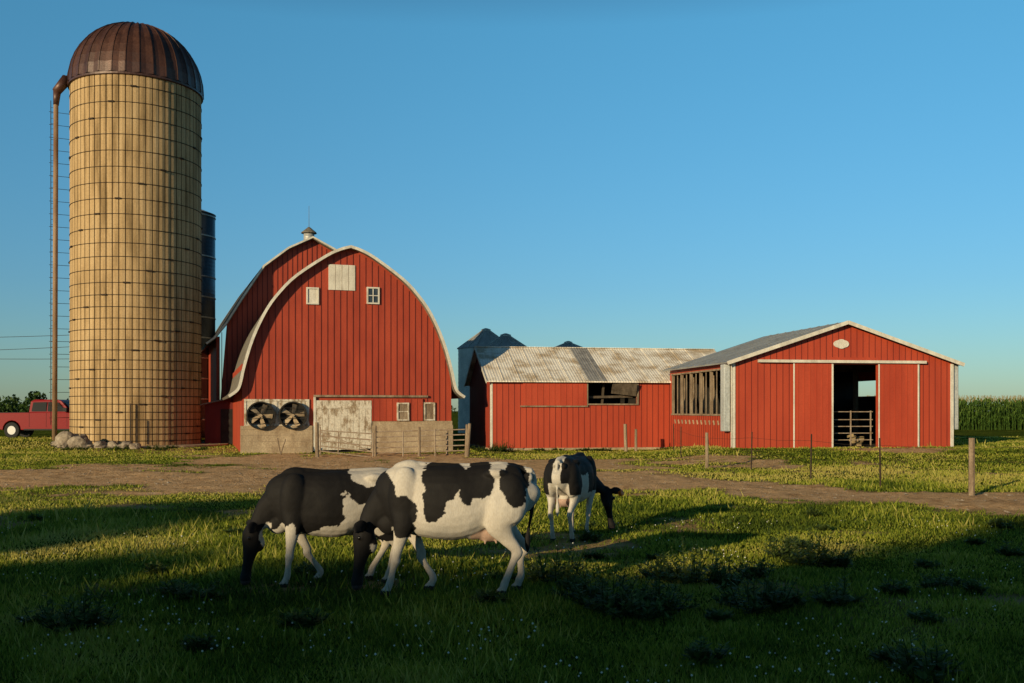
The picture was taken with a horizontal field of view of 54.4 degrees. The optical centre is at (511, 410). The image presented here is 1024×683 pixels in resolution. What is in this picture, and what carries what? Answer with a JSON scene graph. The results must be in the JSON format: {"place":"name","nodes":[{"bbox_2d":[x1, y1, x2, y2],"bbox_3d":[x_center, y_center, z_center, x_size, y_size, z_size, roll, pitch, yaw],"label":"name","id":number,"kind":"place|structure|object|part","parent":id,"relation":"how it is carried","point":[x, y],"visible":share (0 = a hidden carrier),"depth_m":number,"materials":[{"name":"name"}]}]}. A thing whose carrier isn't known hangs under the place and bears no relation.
{"place":"outdoors","nodes":[
{"label":"outdoors","id":0,"kind":"place"},
{"bbox_2d":[2,335,63,349],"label":"power line","id":1,"kind":"object","parent":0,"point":[29,348],"visible":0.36,"depth_m":76.21,"materials":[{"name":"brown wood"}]},
{"bbox_2d":[277,438,285,454],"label":"wood stakes","id":2,"kind":"object","parent":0,"point":[282,446],"visible":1,"depth_m":45.59,"materials":[{"name":"wood"}]},
{"bbox_2d":[0,436,1023,682],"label":"grass","id":3,"kind":"structure","parent":0,"point":[472,578],"depth_m":10.88,"materials":[{"name":"green plant"}]},
{"bbox_2d":[0,411,1023,682],"bbox_3d":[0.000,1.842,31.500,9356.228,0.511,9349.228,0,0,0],"label":"ground","id":4,"kind":"structure","parent":0,"point":[174,481],"depth_m":21.63,"materials":[{"name":"green plant"}]},
{"bbox_2d":[0,391,46,411],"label":"distant shrubs","id":5,"kind":"object","parent":4,"relation":"on","point":[9,406],"visible":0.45,"depth_m":95.20,"materials":[{"name":"green plant"}]},
{"bbox_2d":[24,513,44,520],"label":"weed tuft","id":6,"kind":"object","parent":4,"relation":"on","point":[31,517],"visible":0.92,"depth_m":17.95,"materials":[{"name":"green plant"}]},
{"bbox_2d":[0,400,69,437],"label":"pickup truck","id":7,"kind":"object","parent":4,"relation":"on","point":[23,424],"visible":0.56,"depth_m":59.95,"materials":[{"name":"red paint"}]},
{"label":"windows","id":8,"kind":"part","parent":7,"relation":"part of","materials":[{"name":"grey glass"}]},
{"bbox_2d":[12,592,84,626],"bbox_3d":[-4.310,1.848,9.284,0.667,0.285,0.594,0,0,0],"label":"thistle plant","id":9,"kind":"object","parent":4,"relation":"on","point":[37,616],"visible":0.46,"depth_m":9.25,"materials":[{"name":"green plant"}]},
{"bbox_2d":[54,431,78,447],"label":"boulder","id":10,"kind":"object","parent":4,"relation":"on","point":[62,438],"visible":0.48,"depth_m":51.76,"materials":[{"name":"grey stone"}]},
{"bbox_2d":[61,446,75,449],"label":"weed tuft","id":11,"kind":"object","parent":4,"relation":"on","point":[68,448],"visible":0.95,"depth_m":50.23,"materials":[{"name":"green plant"}]},
{"bbox_2d":[67,434,92,447],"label":"boulder","id":12,"kind":"object","parent":4,"relation":"on","point":[83,440],"visible":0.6,"depth_m":51.69,"materials":[{"name":"grey stone"}]},
{"bbox_2d":[39,587,122,633],"bbox_3d":[-3.927,1.787,8.980,0.613,0.408,0.676,0,0,32],"label":"thistle plant","id":13,"kind":"object","parent":4,"relation":"on","point":[70,622],"visible":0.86,"depth_m":8.95,"materials":[{"name":"green plant"}]},
{"bbox_2d":[78,606,106,629],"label":"weed tuft","id":14,"kind":"object","parent":4,"relation":"on","point":[93,619],"visible":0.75,"depth_m":9.01,"materials":[{"name":"green plant"}]},
{"bbox_2d":[93,441,106,447],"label":"boulder","id":15,"kind":"object","parent":4,"relation":"on","point":[100,444],"visible":0.76,"depth_m":51.91,"materials":[{"name":"grey stone"}]},
{"bbox_2d":[107,441,118,447],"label":"boulder","id":16,"kind":"object","parent":4,"relation":"on","point":[111,444],"visible":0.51,"depth_m":52.06,"materials":[{"name":"grey stone"}]},
{"bbox_2d":[105,446,121,450],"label":"weed tuft","id":17,"kind":"object","parent":4,"relation":"on","point":[107,449],"visible":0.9,"depth_m":49.88,"materials":[{"name":"green plant"}]},
{"bbox_2d":[117,441,132,448],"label":"boulder","id":18,"kind":"object","parent":4,"relation":"on","point":[123,444],"visible":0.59,"depth_m":51.93,"materials":[{"name":"grey stone"}]},
{"bbox_2d":[129,443,141,448],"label":"boulder","id":19,"kind":"object","parent":4,"relation":"on","point":[135,445],"visible":0.73,"depth_m":51.92,"materials":[{"name":"grey stone"}]},
{"bbox_2d":[49,21,227,447],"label":"concrete silo","id":20,"kind":"object","parent":4,"relation":"on","point":[136,95],"visible":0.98,"depth_m":54.61,"materials":[{"name":"beige concrete"}]},
{"bbox_2d":[143,562,166,575],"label":"weed tuft","id":21,"kind":"object","parent":4,"relation":"on","point":[152,569],"visible":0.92,"depth_m":12.09,"materials":[{"name":"green plant"}]},
{"bbox_2d":[153,444,169,450],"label":"weed tuft","id":22,"kind":"object","parent":4,"relation":"on","point":[164,448],"visible":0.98,"depth_m":50.21,"materials":[{"name":"green plant"}]},
{"bbox_2d":[155,578,198,594],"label":"weed tuft","id":23,"kind":"object","parent":4,"relation":"on","point":[178,583],"visible":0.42,"depth_m":10.87,"materials":[{"name":"green plant"}]},
{"bbox_2d":[166,578,223,601],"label":"thistle plant","id":24,"kind":"object","parent":4,"relation":"on","point":[185,593],"visible":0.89,"depth_m":10.55,"materials":[{"name":"green plant"}]},
{"bbox_2d":[180,632,218,655],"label":"weed tuft","id":25,"kind":"object","parent":4,"relation":"on","point":[198,643],"visible":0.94,"depth_m":8.17,"materials":[{"name":"green plant"}]},
{"bbox_2d":[193,445,209,449],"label":"weed tuft","id":26,"kind":"object","parent":4,"relation":"on","point":[203,448],"visible":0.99,"depth_m":50.50,"materials":[{"name":"green plant"}]},
{"bbox_2d":[201,209,215,437],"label":"steel silo","id":27,"kind":"object","parent":4,"relation":"on","point":[208,278],"visible":0.23,"depth_m":68.05,"materials":[{"name":"blue metal"}]},
{"bbox_2d":[200,397,232,444],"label":"lean to shed","id":28,"kind":"object","parent":4,"relation":"on","point":[218,421],"visible":0.34,"depth_m":58.40,"materials":[{"name":"red wood"}]},
{"bbox_2d":[221,409,232,444],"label":"door","id":29,"kind":"structure","parent":28,"relation":"in","point":[226,414],"depth_m":58.47,"materials":[{"name":"red wood"}]},
{"bbox_2d":[222,527,242,534],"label":"weed tuft","id":30,"kind":"object","parent":4,"relation":"on","point":[234,530],"visible":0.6,"depth_m":16.27,"materials":[{"name":"green plant"}]},
{"bbox_2d":[201,227,335,401],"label":"red barn","id":31,"kind":"structure","parent":4,"relation":"on","point":[273,276],"depth_m":61.00,"materials":[{"name":"red wood"}]},
{"bbox_2d":[292,561,316,576],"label":"weed tuft","id":32,"kind":"object","parent":4,"relation":"on","point":[311,567],"visible":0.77,"depth_m":12.03,"materials":[{"name":"green plant"}]},
{"bbox_2d":[276,607,333,629],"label":"thistle plant","id":33,"kind":"object","parent":4,"relation":"on","point":[304,620],"visible":0.97,"depth_m":9.12,"materials":[{"name":"green plant"}]},
{"bbox_2d":[240,467,393,587],"bbox_3d":[-2.150,1.335,11.622,1.978,1.371,0.632,0,0,-16],"label":"cow","id":34,"kind":"object","parent":4,"relation":"on","point":[296,504],"visible":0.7,"depth_m":11.36},
{"bbox_2d":[222,245,464,453],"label":"red barn","id":35,"kind":"structure","parent":4,"relation":"on","point":[349,338],"depth_m":47.95,"materials":[{"name":"red wood"}]},
{"bbox_2d":[306,287,318,304],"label":"window frame","id":36,"kind":"structure","parent":35,"relation":"in","point":[307,288],"depth_m":47.40,"materials":[{"name":"white wood"}]},
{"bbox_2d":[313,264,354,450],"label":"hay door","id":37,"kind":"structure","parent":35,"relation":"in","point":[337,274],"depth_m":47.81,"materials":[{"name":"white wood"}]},
{"bbox_2d":[316,400,371,449],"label":"sliding door","id":38,"kind":"structure","parent":35,"relation":"in","point":[344,415],"depth_m":47.84,"materials":[{"name":"paint"}]},
{"bbox_2d":[367,287,379,303],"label":"window frame","id":39,"kind":"structure","parent":35,"relation":"in","point":[373,288],"depth_m":48.29,"materials":[{"name":"white wood"}]},
{"bbox_2d":[372,398,422,420],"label":"sliding door red","id":40,"kind":"structure","parent":35,"relation":"in","point":[383,409],"depth_m":48.53,"materials":[{"name":"red wood"}]},
{"bbox_2d":[397,403,408,420],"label":"window frame","id":41,"kind":"structure","parent":35,"relation":"in","point":[397,403],"depth_m":48.61,"materials":[{"name":"paint"}]},
{"bbox_2d":[424,402,434,420],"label":"window frame","id":42,"kind":"structure","parent":35,"relation":"in","point":[433,403],"depth_m":49.13,"materials":[{"name":"paint"}]},
{"bbox_2d":[315,422,467,456],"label":"wooden fence","id":43,"kind":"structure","parent":4,"relation":"on","point":[375,442],"depth_m":43.48,"materials":[{"name":"grey wood"}]},
{"bbox_2d":[351,460,540,595],"bbox_3d":[-0.717,1.254,10.800,2.057,1.446,0.664,0,0,0],"label":"cow","id":44,"kind":"object","parent":4,"relation":"on","point":[414,502],"visible":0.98,"depth_m":10.57},
{"bbox_2d":[446,431,447,454],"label":"fence post","id":45,"kind":"object","parent":4,"relation":"on","point":[446,442],"visible":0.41,"depth_m":44.45,"materials":[{"name":"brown wood"}]},
{"bbox_2d":[466,423,470,456],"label":"fence post","id":46,"kind":"object","parent":4,"relation":"on","point":[468,441],"visible":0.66,"depth_m":43.14,"materials":[{"name":"brown wood"}]},
{"bbox_2d":[457,328,498,432],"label":"grain bin","id":47,"kind":"object","parent":4,"relation":"on","point":[484,337],"visible":0.3,"depth_m":88.47,"materials":[{"name":"grey metal"}]},
{"bbox_2d":[472,443,486,451],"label":"weed tuft","id":48,"kind":"object","parent":4,"relation":"on","point":[479,449],"visible":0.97,"depth_m":48.59,"materials":[{"name":"green plant"}]},
{"bbox_2d":[469,587,507,603],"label":"weed tuft","id":49,"kind":"object","parent":4,"relation":"on","point":[488,595],"visible":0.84,"depth_m":10.13,"materials":[{"name":"green plant"}]},
{"bbox_2d":[492,443,506,451],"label":"weed tuft","id":50,"kind":"object","parent":4,"relation":"on","point":[495,450],"visible":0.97,"depth_m":48.18,"materials":[{"name":"green plant"}]},
{"bbox_2d":[483,570,517,581],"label":"weed tuft","id":51,"kind":"object","parent":4,"relation":"on","point":[493,573],"visible":0.38,"depth_m":11.72,"materials":[{"name":"green plant"}]},
{"bbox_2d":[498,439,513,451],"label":"weed tuft","id":52,"kind":"object","parent":4,"relation":"on","point":[504,448],"visible":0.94,"depth_m":48.20,"materials":[{"name":"green plant"}]},
{"bbox_2d":[486,333,526,346],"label":"grain bin","id":53,"kind":"object","parent":4,"relation":"on","point":[506,339],"visible":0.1,"depth_m":77.09,"materials":[{"name":"grey metal"}]},
{"bbox_2d":[1,398,1013,412],"bbox_3d":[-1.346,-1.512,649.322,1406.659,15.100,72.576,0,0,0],"label":"distant trees","id":54,"kind":"object","parent":4,"relation":"on","point":[452,408],"visible":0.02,"depth_m":669.15,"materials":[{"name":"green plant"}]},
{"bbox_2d":[0,455,1018,512],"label":"gravel stones","id":55,"kind":"object","parent":4,"relation":"on","point":[526,465],"visible":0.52,"depth_m":27.04,"materials":[{"name":"grey stone"}]},
{"bbox_2d":[1,516,1019,682],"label":"clover flowers","id":56,"kind":"object","parent":4,"relation":"on","point":[510,659],"visible":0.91,"depth_m":8.61,"materials":[{"name":"white plant"}]},
{"bbox_2d":[524,543,586,583],"bbox_3d":[0.478,1.754,11.537,0.827,0.476,0.776,0,0,0],"label":"thistle plant","id":57,"kind":"object","parent":4,"relation":"on","point":[553,573],"visible":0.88,"depth_m":11.47,"materials":[{"name":"green plant"}]},
{"bbox_2d":[555,575,580,590],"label":"weed tuft","id":58,"kind":"object","parent":4,"relation":"on","point":[564,583],"visible":0.48,"depth_m":11.02,"materials":[{"name":"green plant"}]},
{"bbox_2d":[555,341,581,346],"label":"grain bin","id":59,"kind":"object","parent":4,"relation":"on","point":[568,344],"visible":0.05,"depth_m":99.27,"materials":[{"name":"grey metal"}]},
{"bbox_2d":[549,569,608,600],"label":"thistle plant","id":60,"kind":"object","parent":4,"relation":"on","point":[584,587],"visible":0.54,"depth_m":10.57,"materials":[{"name":"green plant"}]},
{"bbox_2d":[543,452,623,541],"bbox_3d":[1.044,1.339,15.854,0.772,1.338,1.980,0,0,32],"label":"cow","id":61,"kind":"object","parent":4,"relation":"on","point":[570,482],"visible":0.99,"depth_m":15.23},
{"bbox_2d":[578,521,595,527],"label":"weed tuft","id":62,"kind":"object","parent":4,"relation":"on","point":[583,525],"visible":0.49,"depth_m":16.79,"materials":[{"name":"green plant"}]},
{"bbox_2d":[576,529,601,541],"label":"weed tuft","id":63,"kind":"object","parent":4,"relation":"on","point":[587,535],"visible":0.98,"depth_m":15.43,"materials":[{"name":"green plant"}]},
{"bbox_2d":[464,346,715,450],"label":"red cattle shed","id":64,"kind":"structure","parent":4,"relation":"on","point":[545,398],"depth_m":51.27,"materials":[{"name":"wood"}]},
{"bbox_2d":[581,550,606,559],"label":"weed tuft","id":65,"kind":"object","parent":4,"relation":"on","point":[596,555],"visible":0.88,"depth_m":13.35,"materials":[{"name":"green plant"}]},
{"bbox_2d":[600,447,611,450],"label":"weed tuft","id":66,"kind":"object","parent":4,"relation":"on","point":[605,449],"visible":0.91,"depth_m":49.14,"materials":[{"name":"green plant"}]},
{"bbox_2d":[567,556,655,612],"bbox_3d":[1.009,1.734,10.014,0.906,0.544,1.014,0,0,0],"label":"thistle plant","id":67,"kind":"object","parent":4,"relation":"on","point":[604,598],"visible":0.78,"depth_m":10.00,"materials":[{"name":"green plant"}]},
{"bbox_2d":[624,424,627,451],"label":"fence post","id":68,"kind":"object","parent":4,"relation":"on","point":[625,439],"visible":0.66,"depth_m":48.33,"materials":[{"name":"brown wood"}]},
{"bbox_2d":[635,429,636,450],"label":"fence post","id":69,"kind":"object","parent":4,"relation":"on","point":[635,439],"visible":0.66,"depth_m":48.54,"materials":[{"name":"brown wood"}]},
{"bbox_2d":[604,586,673,622],"bbox_3d":[1.257,1.855,9.585,0.701,0.303,0.604,0,0,24],"label":"thistle plant","id":70,"kind":"object","parent":4,"relation":"on","point":[642,611],"visible":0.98,"depth_m":9.50,"materials":[{"name":"green plant"}]},
{"bbox_2d":[646,553,669,560],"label":"weed tuft","id":71,"kind":"object","parent":4,"relation":"on","point":[650,557],"visible":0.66,"depth_m":13.19,"materials":[{"name":"green plant"}]},
{"bbox_2d":[635,553,682,579],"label":"thistle plant","id":72,"kind":"object","parent":4,"relation":"on","point":[645,572],"visible":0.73,"depth_m":11.65,"materials":[{"name":"green plant"}]},
{"bbox_2d":[617,568,701,615],"bbox_3d":[1.475,1.790,9.927,0.633,0.425,0.770,0,0,-41],"label":"thistle plant","id":73,"kind":"object","parent":4,"relation":"on","point":[672,605],"visible":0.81,"depth_m":9.87,"materials":[{"name":"green plant"}]},
{"bbox_2d":[651,536,722,584],"bbox_3d":[2.036,1.714,11.526,0.884,0.552,0.911,0,0,0],"label":"thistle plant","id":74,"kind":"object","parent":4,"relation":"on","point":[693,576],"visible":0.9,"depth_m":11.44,"materials":[{"name":"green plant"}]},
{"bbox_2d":[688,546,713,554],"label":"weed tuft","id":75,"kind":"object","parent":4,"relation":"on","point":[709,550],"visible":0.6,"depth_m":13.74,"materials":[{"name":"green plant"}]},
{"bbox_2d":[677,635,735,669],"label":"weed tuft","id":76,"kind":"object","parent":4,"relation":"on","point":[699,652],"visible":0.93,"depth_m":7.92,"materials":[{"name":"green plant"}]},
{"bbox_2d":[704,607,732,622],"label":"weed tuft","id":77,"kind":"object","parent":4,"relation":"on","point":[715,614],"visible":0.98,"depth_m":9.43,"materials":[{"name":"green plant"}]},
{"bbox_2d":[707,555,745,586],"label":"thistle plant","id":78,"kind":"object","parent":4,"relation":"on","point":[724,572],"visible":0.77,"depth_m":11.23,"materials":[{"name":"green plant"}]},
{"bbox_2d":[732,557,775,579],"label":"thistle plant","id":79,"kind":"object","parent":4,"relation":"on","point":[753,572],"visible":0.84,"depth_m":11.86,"materials":[{"name":"green plant"}]},
{"bbox_2d":[711,558,797,613],"bbox_3d":[2.442,1.748,9.990,0.821,0.501,0.884,0,0,0],"label":"thistle plant","id":80,"kind":"object","parent":4,"relation":"on","point":[755,606],"visible":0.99,"depth_m":9.93,"materials":[{"name":"green plant"}]},
{"bbox_2d":[752,583,787,600],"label":"weed tuft","id":81,"kind":"object","parent":4,"relation":"on","point":[759,595],"visible":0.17,"depth_m":10.38,"materials":[{"name":"green plant"}]},
{"bbox_2d":[760,526,798,559],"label":"thistle plant","id":82,"kind":"object","parent":4,"relation":"on","point":[783,553],"visible":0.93,"depth_m":13.63,"materials":[{"name":"green plant"}]},
{"bbox_2d":[763,577,809,608],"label":"thistle plant","id":83,"kind":"object","parent":4,"relation":"on","point":[797,599],"visible":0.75,"depth_m":10.07,"materials":[{"name":"green plant"}]},
{"bbox_2d":[780,536,812,547],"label":"weed tuft","id":84,"kind":"object","parent":4,"relation":"on","point":[803,542],"visible":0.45,"depth_m":14.54,"materials":[{"name":"green plant"}]},
{"bbox_2d":[781,527,840,567],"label":"thistle plant","id":85,"kind":"object","parent":4,"relation":"on","point":[812,557],"visible":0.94,"depth_m":13.03,"materials":[{"name":"green plant"}]},
{"bbox_2d":[662,321,964,447],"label":"red machine shed","id":86,"kind":"structure","parent":4,"relation":"on","point":[801,384],"depth_m":44.06,"materials":[{"name":"wood"}]},
{"bbox_2d":[795,364,917,447],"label":"sliding doors","id":87,"kind":"structure","parent":86,"relation":"in","point":[813,382],"depth_m":43.97,"materials":[{"name":"red wood"}]},
{"bbox_2d":[806,506,822,516],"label":"weed tuft","id":88,"kind":"object","parent":4,"relation":"on","point":[813,513],"visible":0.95,"depth_m":18.83,"materials":[{"name":"green plant"}]},
{"bbox_2d":[814,524,831,530],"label":"weed tuft","id":89,"kind":"object","parent":4,"relation":"on","point":[822,527],"visible":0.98,"depth_m":16.53,"materials":[{"name":"green plant"}]},
{"bbox_2d":[809,574,867,606],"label":"thistle plant","id":90,"kind":"object","parent":4,"relation":"on","point":[842,598],"visible":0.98,"depth_m":10.23,"materials":[{"name":"green plant"}]},
{"bbox_2d":[819,532,857,568],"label":"thistle plant","id":91,"kind":"object","parent":4,"relation":"on","point":[845,560],"visible":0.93,"depth_m":12.96,"materials":[{"name":"green plant"}]},
{"bbox_2d":[673,424,1021,495],"bbox_3d":[10.261,1.389,29.623,3.584,1.648,27.366,0,0,-21],"label":"wire fence","id":92,"kind":"object","parent":4,"relation":"on","point":[971,471],"visible":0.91,"depth_m":26.18,"materials":[{"name":"brown wood"}]},
{"bbox_2d":[867,643,905,663],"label":"weed tuft","id":93,"kind":"object","parent":4,"relation":"on","point":[883,654],"visible":0.48,"depth_m":7.95,"materials":[{"name":"green plant"}]},
{"bbox_2d":[878,577,911,595],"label":"weed tuft","id":94,"kind":"object","parent":4,"relation":"on","point":[902,587],"visible":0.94,"depth_m":10.95,"materials":[{"name":"green plant"}]},
{"bbox_2d":[881,633,963,682],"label":"thistle plant","id":95,"kind":"object","parent":4,"relation":"on","point":[908,663],"visible":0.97,"depth_m":7.51,"materials":[{"name":"green plant"}]},
{"bbox_2d":[904,608,946,625],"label":"weed tuft","id":96,"kind":"object","parent":4,"relation":"on","point":[932,617],"visible":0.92,"depth_m":9.29,"materials":[{"name":"green plant"}]},
{"bbox_2d":[912,558,941,568],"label":"weed tuft","id":97,"kind":"object","parent":4,"relation":"on","point":[923,563],"visible":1,"depth_m":12.89,"materials":[{"name":"green plant"}]},
{"bbox_2d":[917,569,977,590],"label":"thistle plant","id":98,"kind":"object","parent":4,"relation":"on","point":[929,581],"visible":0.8,"depth_m":11.34,"materials":[{"name":"green plant"}]},
{"bbox_2d":[960,577,989,595],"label":"weed tuft","id":99,"kind":"object","parent":4,"relation":"on","point":[975,586],"visible":0.94,"depth_m":10.91,"materials":[{"name":"green plant"}]},
{"bbox_2d":[963,537,986,544],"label":"weed tuft","id":100,"kind":"object","parent":4,"relation":"on","point":[973,541],"visible":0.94,"depth_m":15.04,"materials":[{"name":"green plant"}]},
{"bbox_2d":[986,517,1014,528],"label":"weed tuft","id":101,"kind":"object","parent":4,"relation":"on","point":[991,522],"visible":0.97,"depth_m":17.02,"materials":[{"name":"green plant"}]},
{"bbox_2d":[995,540,1023,555],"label":"weed tuft","id":102,"kind":"object","parent":4,"relation":"on","point":[1007,550],"visible":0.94,"depth_m":13.90,"materials":[{"name":"green plant"}]},
{"bbox_2d":[0,0,1023,410],"label":"sky","id":103,"kind":"structure","parent":0,"point":[718,175],"materials":[{"name":"blue"}]},
{"bbox_2d":[867,395,1023,429],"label":"corn field","id":104,"kind":"structure","parent":0,"point":[988,404],"depth_m":84.73,"materials":[{"name":"green plant"}]}
]}

